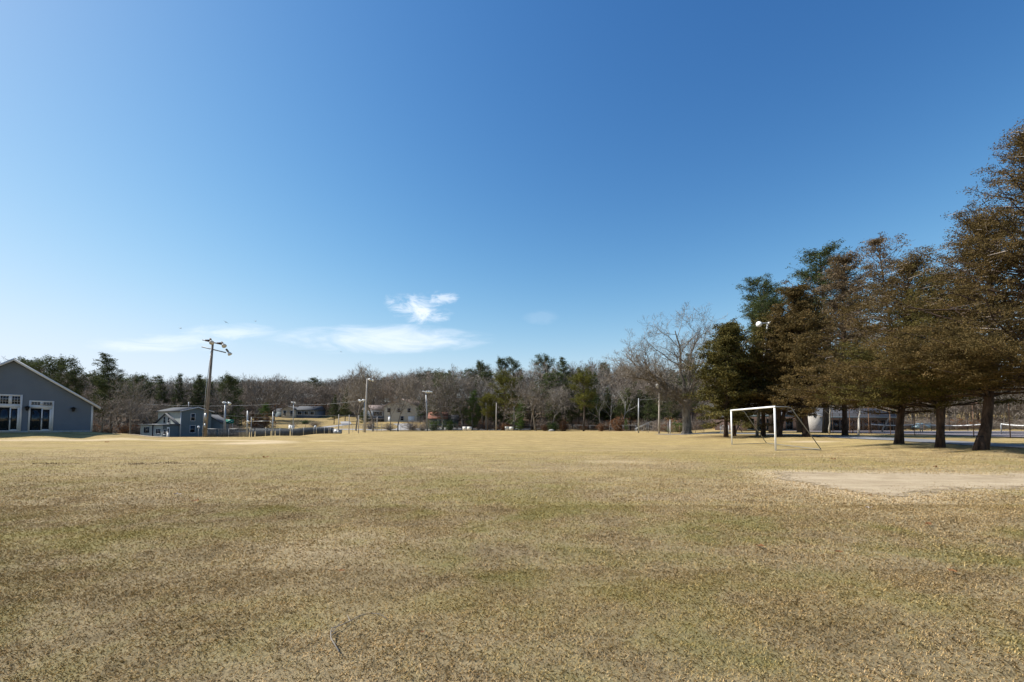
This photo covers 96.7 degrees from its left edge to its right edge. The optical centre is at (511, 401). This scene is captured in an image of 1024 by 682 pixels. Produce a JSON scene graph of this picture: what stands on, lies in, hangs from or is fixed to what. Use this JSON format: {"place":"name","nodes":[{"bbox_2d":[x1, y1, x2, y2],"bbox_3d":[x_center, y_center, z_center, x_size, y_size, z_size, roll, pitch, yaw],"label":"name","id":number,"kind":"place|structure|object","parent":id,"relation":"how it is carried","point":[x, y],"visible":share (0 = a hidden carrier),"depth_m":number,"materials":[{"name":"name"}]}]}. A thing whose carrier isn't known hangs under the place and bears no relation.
{"place":"outdoors","nodes":[
{"label":"outdoors","id":0,"kind":"place"},
{"bbox_2d":[106,425,576,433],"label":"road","id":1,"kind":"structure","parent":0,"point":[417,429],"depth_m":121.62,"materials":[{"name":"asphalt"}]},
{"bbox_2d":[0,396,1023,681],"bbox_3d":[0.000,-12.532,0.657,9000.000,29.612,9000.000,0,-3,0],"label":"ground","id":2,"kind":"structure","parent":0,"point":[632,444],"depth_m":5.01,"materials":[{"name":"beige plant"}]},
{"bbox_2d":[6,354,70,379],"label":"pine tree","id":3,"kind":"object","parent":2,"relation":"on","point":[40,365],"visible":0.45,"depth_m":76.91,"materials":[{"name":"green plant"}]},
{"bbox_2d":[17,356,59,380],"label":"pine tree","id":4,"kind":"object","parent":2,"relation":"on","point":[25,360],"visible":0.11,"depth_m":83.25,"materials":[{"name":"green plant"}]},
{"bbox_2d":[0,358,100,431],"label":"gabled building","id":5,"kind":"structure","parent":2,"relation":"on","point":[32,400],"depth_m":43.08,"materials":[{"name":"grey"}]},
{"bbox_2d":[0,407,9,430],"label":"sliding door","id":6,"kind":"structure","parent":5,"relation":"in","point":[4,411],"depth_m":41.51,"materials":[{"name":"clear glass"}]},
{"bbox_2d":[9,407,19,429],"bbox_3d":[-45.875,1.645,41.958,0.030,2.106,0.647,-3,-4,41],"label":"sliding door","id":7,"kind":"structure","parent":5,"relation":"in","point":[14,415],"depth_m":41.95,"materials":[{"name":"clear glass"}]},
{"bbox_2d":[30,408,41,429],"bbox_3d":[-44.994,1.718,42.977,0.006,2.068,0.712,-3,-4,41],"label":"sliding door","id":8,"kind":"structure","parent":5,"relation":"in","point":[35,414],"depth_m":42.98,"materials":[{"name":"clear glass"}]},
{"bbox_2d":[40,409,51,429],"bbox_3d":[-44.504,1.745,43.493,0.060,2.068,0.712,-3,-4,41],"label":"sliding door","id":9,"kind":"structure","parent":5,"relation":"in","point":[46,414],"depth_m":43.50,"materials":[{"name":"glass"}]},
{"bbox_2d":[52,354,92,395],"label":"pine tree","id":10,"kind":"object","parent":2,"relation":"on","point":[72,380],"visible":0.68,"depth_m":86.39,"materials":[{"name":"green plant"}]},
{"bbox_2d":[50,374,132,421],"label":"bare tree","id":11,"kind":"object","parent":2,"relation":"on","point":[83,395],"visible":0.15,"depth_m":94.16,"materials":[{"name":"plant"}]},
{"bbox_2d":[87,374,111,432],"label":"pine tree","id":12,"kind":"object","parent":2,"relation":"on","point":[96,395],"visible":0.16,"depth_m":93.67,"materials":[{"name":"green plant"}]},
{"bbox_2d":[86,352,138,432],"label":"pine tree","id":13,"kind":"object","parent":2,"relation":"on","point":[106,368],"visible":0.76,"depth_m":89.15,"materials":[{"name":"green plant"}]},
{"bbox_2d":[91,394,133,432],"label":"bare tree","id":14,"kind":"object","parent":2,"relation":"on","point":[100,404],"visible":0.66,"depth_m":82.78,"materials":[{"name":"brown wood"}]},
{"bbox_2d":[105,374,158,433],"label":"bare tree","id":15,"kind":"object","parent":2,"relation":"on","point":[124,389],"visible":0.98,"depth_m":77.04,"materials":[{"name":"grey plant"}]},
{"bbox_2d":[126,372,156,422],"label":"pine tree","id":16,"kind":"object","parent":2,"relation":"on","point":[139,378],"visible":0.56,"depth_m":112.39,"materials":[{"name":"green plant"}]},
{"bbox_2d":[120,399,179,429],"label":"bare tree","id":17,"kind":"object","parent":2,"relation":"on","point":[167,406],"visible":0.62,"depth_m":93.59,"materials":[{"name":"plant"}]},
{"bbox_2d":[121,396,183,425],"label":"bare tree","id":18,"kind":"object","parent":2,"relation":"on","point":[145,411],"visible":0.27,"depth_m":100.38,"materials":[{"name":"plant"}]},
{"bbox_2d":[144,374,171,422],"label":"pine tree","id":19,"kind":"object","parent":2,"relation":"on","point":[160,396],"visible":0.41,"depth_m":111.48,"materials":[{"name":"green plant"}]},
{"bbox_2d":[138,402,214,436],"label":"house","id":20,"kind":"structure","parent":2,"relation":"on","point":[179,421],"depth_m":86.95,"materials":[{"name":"blue wood"}]},
{"bbox_2d":[165,373,188,408],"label":"pine tree","id":21,"kind":"object","parent":2,"relation":"on","point":[179,389],"visible":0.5,"depth_m":110.53,"materials":[{"name":"green plant"}]},
{"bbox_2d":[183,374,211,408],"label":"pine tree","id":22,"kind":"object","parent":2,"relation":"on","point":[198,397],"visible":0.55,"depth_m":112.48,"materials":[{"name":"green plant"}]},
{"bbox_2d":[202,338,231,436],"bbox_3d":[-37.313,-1.514,57.171,3.515,12.980,0.898,1,-3,-12],"label":"light pole","id":23,"kind":"object","parent":2,"relation":"on","point":[206,412],"visible":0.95,"depth_m":57.19,"materials":[{"name":"brown wood"}]},
{"bbox_2d":[211,414,228,435],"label":"garage","id":24,"kind":"structure","parent":2,"relation":"on","point":[217,422],"depth_m":92.77,"materials":[{"name":"blue wood"}]},
{"bbox_2d":[201,385,241,415],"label":"bare tree","id":25,"kind":"object","parent":2,"relation":"on","point":[213,401],"visible":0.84,"depth_m":112.24,"materials":[{"name":"plant"}]},
{"bbox_2d":[215,372,244,418],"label":"pine tree","id":26,"kind":"object","parent":2,"relation":"on","point":[231,381],"visible":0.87,"depth_m":116.14,"materials":[{"name":"green plant"}]},
{"bbox_2d":[226,400,245,428],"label":"young pine tree","id":27,"kind":"object","parent":2,"relation":"on","point":[235,417],"visible":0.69,"depth_m":118.23,"materials":[{"name":"green plant"}]},
{"bbox_2d":[235,380,264,418],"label":"bare tree","id":28,"kind":"object","parent":2,"relation":"on","point":[250,393],"visible":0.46,"depth_m":150.11,"materials":[{"name":"plant"}]},
{"bbox_2d":[243,412,277,430],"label":"shrub","id":29,"kind":"object","parent":2,"relation":"on","point":[261,422],"visible":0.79,"depth_m":114.92,"materials":[{"name":"brown plant"}]},
{"bbox_2d":[253,403,270,422],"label":"young pine tree","id":30,"kind":"object","parent":2,"relation":"on","point":[264,408],"visible":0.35,"depth_m":121.63,"materials":[{"name":"green plant"}]},
{"bbox_2d":[207,427,333,436],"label":"chain link fence","id":31,"kind":"object","parent":2,"relation":"on","point":[286,431],"visible":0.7,"depth_m":66.02,"materials":[{"name":"metal"}]},
{"bbox_2d":[261,378,295,420],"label":"bare tree","id":32,"kind":"object","parent":2,"relation":"on","point":[277,389],"visible":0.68,"depth_m":151.31,"materials":[{"name":"brown wood"}]},
{"bbox_2d":[269,380,299,404],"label":"bare tree","id":33,"kind":"object","parent":2,"relation":"on","point":[289,393],"visible":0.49,"depth_m":172.34,"materials":[{"name":"plant"}]},
{"bbox_2d":[273,406,325,417],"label":"house","id":34,"kind":"structure","parent":2,"relation":"on","point":[307,411],"depth_m":164.87,"materials":[{"name":"grey"}]},
{"bbox_2d":[283,383,329,406],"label":"bare tree","id":35,"kind":"object","parent":2,"relation":"on","point":[314,395],"visible":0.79,"depth_m":175.57,"materials":[{"name":"plant"}]},
{"bbox_2d":[295,383,339,405],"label":"bare tree","id":36,"kind":"object","parent":2,"relation":"on","point":[323,402],"visible":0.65,"depth_m":174.50,"materials":[{"name":"plant"}]},
{"bbox_2d":[327,395,340,423],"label":"pine tree","id":37,"kind":"object","parent":2,"relation":"on","point":[334,409],"visible":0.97,"depth_m":139.62,"materials":[{"name":"green plant"}]},
{"bbox_2d":[310,382,369,416],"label":"bare tree","id":38,"kind":"object","parent":2,"relation":"on","point":[336,391],"visible":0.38,"depth_m":172.11,"materials":[{"name":"plant"}]},
{"bbox_2d":[339,388,351,420],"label":"pine tree","id":39,"kind":"object","parent":2,"relation":"on","point":[345,408],"visible":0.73,"depth_m":149.92,"materials":[{"name":"green plant"}]},
{"bbox_2d":[330,613,387,651],"bbox_3d":[-1.097,1.540,3.091,0.303,0.044,0.581,-1,-3,20],"label":"fallen twig","id":40,"kind":"object","parent":2,"relation":"on","point":[335,627],"visible":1,"depth_m":3.08,"materials":[{"name":"wood"}]},
{"bbox_2d":[333,361,384,430],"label":"bare tree","id":41,"kind":"object","parent":2,"relation":"on","point":[359,381],"visible":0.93,"depth_m":105.90,"materials":[{"name":"brown plant"}]},
{"bbox_2d":[337,364,388,430],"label":"bare tree","id":42,"kind":"object","parent":2,"relation":"on","point":[368,395],"visible":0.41,"depth_m":113.29,"materials":[{"name":"plant"}]},
{"bbox_2d":[364,378,373,431],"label":"light pole","id":43,"kind":"object","parent":2,"relation":"on","point":[369,379],"visible":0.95,"depth_m":91.99,"materials":[{"name":"metal"}]},
{"bbox_2d":[378,377,403,430],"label":"bare tree","id":44,"kind":"object","parent":2,"relation":"on","point":[386,389],"visible":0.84,"depth_m":110.26,"materials":[{"name":"plant"}]},
{"bbox_2d":[361,399,442,421],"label":"house","id":45,"kind":"structure","parent":2,"relation":"on","point":[409,416],"depth_m":146.37,"materials":[{"name":"beige"}]},
{"bbox_2d":[342,424,461,432],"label":"chain link fence","id":46,"kind":"object","parent":2,"relation":"on","point":[407,428],"visible":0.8,"depth_m":111.33,"materials":[{"name":"metal"}]},
{"bbox_2d":[388,372,427,406],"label":"bare tree","id":47,"kind":"object","parent":2,"relation":"on","point":[410,389],"visible":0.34,"depth_m":147.66,"materials":[{"name":"plant"}]},
{"bbox_2d":[391,373,425,430],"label":"bare tree","id":48,"kind":"object","parent":2,"relation":"on","point":[406,387],"visible":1,"depth_m":106.09,"materials":[{"name":"brown wood"}]},
{"bbox_2d":[401,419,423,429],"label":"shrub","id":49,"kind":"object","parent":2,"relation":"on","point":[412,427],"visible":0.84,"depth_m":119.05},
{"bbox_2d":[395,370,465,404],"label":"bare tree","id":50,"kind":"object","parent":2,"relation":"on","point":[424,383],"visible":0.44,"depth_m":150.90,"materials":[{"name":"plant"}]},
{"bbox_2d":[406,371,458,429],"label":"bare tree","id":51,"kind":"object","parent":2,"relation":"on","point":[434,396],"visible":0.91,"depth_m":122.71,"materials":[{"name":"plant"}]},
{"bbox_2d":[426,420,441,429],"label":"shrub","id":52,"kind":"object","parent":2,"relation":"on","point":[434,427],"visible":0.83,"depth_m":120.26,"materials":[{"name":"plant"}]},
{"bbox_2d":[428,412,459,426],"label":"house","id":53,"kind":"structure","parent":2,"relation":"on","point":[454,419],"depth_m":131.29,"materials":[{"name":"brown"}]},
{"bbox_2d":[427,370,478,426],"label":"bare tree","id":54,"kind":"object","parent":2,"relation":"on","point":[457,394],"visible":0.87,"depth_m":124.90,"materials":[{"name":"brown wood"}]},
{"bbox_2d":[462,389,484,427],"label":"young pine tree","id":55,"kind":"object","parent":2,"relation":"on","point":[474,418],"visible":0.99,"depth_m":123.17,"materials":[{"name":"green plant"}]},
{"bbox_2d":[474,360,491,389],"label":"pine tree","id":56,"kind":"object","parent":2,"relation":"on","point":[478,364],"visible":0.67,"depth_m":209.70,"materials":[{"name":"green plant"}]},
{"bbox_2d":[478,392,495,429],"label":"pine tree","id":57,"kind":"object","parent":2,"relation":"on","point":[487,406],"visible":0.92,"depth_m":117.28,"materials":[{"name":"green plant"}]},
{"bbox_2d":[484,369,522,430],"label":"pine tree","id":58,"kind":"object","parent":2,"relation":"on","point":[504,393],"visible":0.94,"depth_m":115.62,"materials":[{"name":"green plant"}]},
{"bbox_2d":[495,356,511,374],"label":"pine tree","id":59,"kind":"object","parent":2,"relation":"on","point":[500,362],"visible":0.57,"depth_m":208.06,"materials":[{"name":"green plant"}]},
{"bbox_2d":[497,399,510,423],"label":"pine tree","id":60,"kind":"object","parent":2,"relation":"on","point":[507,418],"visible":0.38,"depth_m":131.58,"materials":[{"name":"green plant"}]},
{"bbox_2d":[503,356,524,377],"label":"pine tree","id":61,"kind":"object","parent":2,"relation":"on","point":[512,362],"visible":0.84,"depth_m":206.93,"materials":[{"name":"green plant"}]},
{"bbox_2d":[507,397,527,428],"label":"young pine tree","id":62,"kind":"object","parent":2,"relation":"on","point":[518,413],"visible":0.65,"depth_m":121.65,"materials":[{"name":"green plant"}]},
{"bbox_2d":[500,378,558,430],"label":"bare tree","id":63,"kind":"object","parent":2,"relation":"on","point":[529,394],"visible":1,"depth_m":107.70,"materials":[{"name":"brown wood"}]},
{"bbox_2d":[47,361,1023,429],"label":"woodland","id":64,"kind":"object","parent":2,"relation":"on","point":[551,380],"visible":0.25,"depth_m":134.00,"materials":[{"name":"plant"}]},
{"bbox_2d":[530,353,556,376],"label":"pine tree","id":65,"kind":"object","parent":2,"relation":"on","point":[541,359],"visible":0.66,"depth_m":184.17,"materials":[{"name":"green plant"}]},
{"bbox_2d":[546,418,559,430],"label":"shrub","id":66,"kind":"object","parent":2,"relation":"on","point":[553,426],"visible":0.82,"depth_m":107.65,"materials":[{"name":"plant"}]},
{"bbox_2d":[92,395,1023,434],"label":"undergrowth","id":67,"kind":"object","parent":2,"relation":"on","point":[539,424],"visible":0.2,"depth_m":110.60,"materials":[{"name":"brown plant"}]},
{"bbox_2d":[545,386,580,422],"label":"bare tree","id":68,"kind":"object","parent":2,"relation":"on","point":[561,394],"visible":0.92,"depth_m":116.02,"materials":[{"name":"plant"}]},
{"bbox_2d":[555,356,575,394],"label":"pine tree","id":69,"kind":"object","parent":2,"relation":"on","point":[562,363],"visible":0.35,"depth_m":149.41,"materials":[{"name":"green plant"}]},
{"bbox_2d":[557,380,575,421],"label":"pine tree","id":70,"kind":"object","parent":2,"relation":"on","point":[570,395],"visible":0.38,"depth_m":123.38,"materials":[{"name":"green plant"}]},
{"bbox_2d":[565,365,600,430],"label":"pine tree","id":71,"kind":"object","parent":2,"relation":"on","point":[578,377],"visible":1,"depth_m":104.99,"materials":[{"name":"green plant"}]},
{"bbox_2d":[568,357,606,381],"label":"bare tree","id":72,"kind":"object","parent":2,"relation":"on","point":[586,366],"visible":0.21,"depth_m":181.54,"materials":[{"name":"plant"}]},
{"bbox_2d":[586,396,602,427],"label":"young pine tree","id":73,"kind":"object","parent":2,"relation":"on","point":[595,401],"visible":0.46,"depth_m":121.25,"materials":[{"name":"green plant"}]},
{"bbox_2d":[599,387,618,425],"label":"pine tree","id":74,"kind":"object","parent":2,"relation":"on","point":[607,395],"visible":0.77,"depth_m":122.05,"materials":[{"name":"green plant"}]},
{"bbox_2d":[609,414,628,430],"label":"shrub","id":75,"kind":"object","parent":2,"relation":"on","point":[617,426],"visible":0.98,"depth_m":99.30,"materials":[{"name":"brown plant"}]},
{"bbox_2d":[609,383,641,425],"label":"birch tree","id":76,"kind":"object","parent":2,"relation":"on","point":[625,400],"visible":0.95,"depth_m":104.74,"materials":[{"name":"grey plant"}]},
{"bbox_2d":[600,357,664,396],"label":"bare tree","id":77,"kind":"object","parent":2,"relation":"on","point":[616,381],"visible":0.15,"depth_m":155.40,"materials":[{"name":"plant"}]},
{"bbox_2d":[612,373,693,423],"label":"bare tree","id":78,"kind":"object","parent":2,"relation":"on","point":[619,383],"visible":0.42,"depth_m":113.04,"materials":[{"name":"plant"}]},
{"bbox_2d":[627,374,690,422],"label":"bare tree","id":79,"kind":"object","parent":2,"relation":"on","point":[632,392],"visible":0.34,"depth_m":109.10,"materials":[{"name":"plant"}]},
{"bbox_2d":[662,395,681,418],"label":"pine tree","id":80,"kind":"object","parent":2,"relation":"on","point":[670,414],"visible":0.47,"depth_m":99.70,"materials":[{"name":"green plant"}]},
{"bbox_2d":[596,301,750,433],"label":"bare tree","id":81,"kind":"object","parent":2,"relation":"on","point":[661,380],"visible":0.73,"depth_m":67.27,"materials":[{"name":"brown plant"}]},
{"bbox_2d":[672,353,704,423],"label":"pine tree","id":82,"kind":"object","parent":2,"relation":"on","point":[686,381],"visible":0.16,"depth_m":110.17,"materials":[{"name":"green plant"}]},
{"bbox_2d":[680,323,765,436],"bbox_3d":[21.575,-2.040,46.231,9.577,11.664,8.693,0,-3,0],"label":"cedar tree","id":83,"kind":"object","parent":2,"relation":"on","point":[725,368],"visible":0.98,"depth_m":45.07,"materials":[{"name":"green plant"}]},
{"bbox_2d":[695,317,762,435],"bbox_3d":[23.677,-2.822,49.783,7.551,13.550,7.530,-2,-3,31],"label":"cedar tree","id":84,"kind":"object","parent":2,"relation":"on","point":[719,407],"visible":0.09,"depth_m":49.06,"materials":[{"name":"green plant"}]},
{"bbox_2d":[736,311,775,435],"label":"cedar tree","id":85,"kind":"object","parent":2,"relation":"on","point":[762,328],"visible":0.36,"depth_m":46.67,"materials":[{"name":"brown plant"}]},
{"bbox_2d":[755,321,770,435],"bbox_3d":[25.412,-2.031,46.749,2.503,12.103,3.405,1,-3,-19],"label":"light pole","id":86,"kind":"object","parent":2,"relation":"on","point":[758,323],"visible":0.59,"depth_m":47.66,"materials":[{"name":"metal"}]},
{"bbox_2d":[738,294,790,432],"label":"pine tree","id":87,"kind":"object","parent":2,"relation":"on","point":[763,307],"visible":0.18,"depth_m":62.27,"materials":[{"name":"green plant"}]},
{"bbox_2d":[730,406,820,450],"bbox_3d":[16.507,1.694,29.244,2.959,2.498,8.807,0,-3,9],"label":"soccer goal","id":88,"kind":"object","parent":2,"relation":"on","point":[775,439],"visible":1,"depth_m":25.67,"materials":[{"name":"white paint"}]},
{"bbox_2d":[736,273,823,431],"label":"pine tree","id":89,"kind":"object","parent":2,"relation":"on","point":[764,286],"visible":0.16,"depth_m":69.34,"materials":[{"name":"green plant"}]},
{"bbox_2d":[735,303,835,436],"bbox_3d":[26.744,-3.204,44.742,11.225,13.698,9.799,0,-3,0],"label":"cedar tree","id":90,"kind":"object","parent":2,"relation":"on","point":[771,343],"visible":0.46,"depth_m":44.64,"materials":[{"name":"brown plant"}]},
{"bbox_2d":[740,279,857,436],"bbox_3d":[27.767,-4.067,43.712,9.145,15.257,12.714,0,-3,-9],"label":"cedar tree","id":91,"kind":"object","parent":2,"relation":"on","point":[798,312],"visible":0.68,"depth_m":42.84,"materials":[{"name":"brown plant"}]},
{"bbox_2d":[715,408,896,430],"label":"school building","id":92,"kind":"structure","parent":2,"relation":"on","point":[815,423],"depth_m":79.87,"materials":[{"name":"brick"}]},
{"bbox_2d":[770,246,887,435],"bbox_3d":[33.765,-5.967,46.570,15.795,19.255,10.002,2,-4,-37],"label":"cedar tree","id":93,"kind":"object","parent":2,"relation":"on","point":[844,262],"visible":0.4,"depth_m":46.15,"materials":[{"name":"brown plant"}]},
{"bbox_2d":[768,239,895,432],"bbox_3d":[42.938,-8.733,62.131,16.297,26.331,14.919,3,-4,-43],"label":"pine tree","id":94,"kind":"object","parent":2,"relation":"on","point":[816,275],"visible":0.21,"depth_m":62.10,"materials":[{"name":"green plant"}]},
{"bbox_2d":[748,413,967,430],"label":"tennis court fence","id":95,"kind":"object","parent":2,"relation":"on","point":[895,420],"visible":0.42,"depth_m":79.91,"materials":[{"name":"metal"}]},
{"bbox_2d":[773,245,986,443],"bbox_3d":[21.983,-2.999,26.187,11.988,11.205,8.383,1,-3,-20],"label":"cedar tree","id":96,"kind":"object","parent":2,"relation":"on","point":[904,271],"visible":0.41,"depth_m":26.10,"materials":[{"name":"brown plant"}]},
{"bbox_2d":[823,231,959,410],"bbox_3d":[33.047,-5.783,39.615,10.365,18.147,9.475,0,-3,0],"label":"cedar tree","id":97,"kind":"object","parent":2,"relation":"on","point":[873,243],"visible":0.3,"depth_m":40.17,"materials":[{"name":"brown plant"}]},
{"bbox_2d":[774,471,1023,499],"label":"dirt patch","id":98,"kind":"object","parent":2,"relation":"on","point":[867,482],"visible":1,"depth_m":11.25,"materials":[{"name":"beige soil"}]},
{"bbox_2d":[810,431,1023,436],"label":"court surface","id":99,"kind":"object","parent":2,"relation":"on","point":[998,433],"visible":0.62,"depth_m":54.27,"materials":[{"name":"grey asphalt"}]},
{"bbox_2d":[922,424,979,432],"bbox_3d":[54.810,3.433,56.648,0.100,1.275,7.636,0,-3,-6],"label":"tennis net","id":100,"kind":"object","parent":99,"relation":"on","point":[969,427],"visible":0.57,"depth_m":55.15,"materials":[{"name":"fabric"}]},
{"bbox_2d":[815,263,1023,447],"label":"cedar tree","id":101,"kind":"object","parent":2,"relation":"on","point":[940,406],"visible":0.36,"depth_m":23.00,"materials":[{"name":"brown plant"}]},
{"bbox_2d":[832,403,1023,437],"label":"tennis court fence","id":102,"kind":"object","parent":2,"relation":"on","point":[972,418],"visible":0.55,"depth_m":46.12,"materials":[{"name":"grey metal"}]},
{"bbox_2d":[844,119,1023,397],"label":"cedar tree","id":103,"kind":"object","parent":2,"relation":"on","point":[1015,376],"visible":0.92,"depth_m":18.94,"materials":[{"name":"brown plant"}]},
{"bbox_2d":[844,196,1023,449],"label":"cedar tree","id":104,"kind":"object","parent":2,"relation":"on","point":[983,439],"visible":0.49,"depth_m":20.16,"materials":[{"name":"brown plant"}]},
{"bbox_2d":[0,0,1023,397],"label":"sky","id":105,"kind":"structure","parent":0,"point":[391,186],"materials":[{"name":"blue"}]},
{"bbox_2d":[700,433,1023,447],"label":"road","id":106,"kind":"structure","parent":0,"point":[947,441],"depth_m":32.61,"materials":[{"name":"grey asphalt"}]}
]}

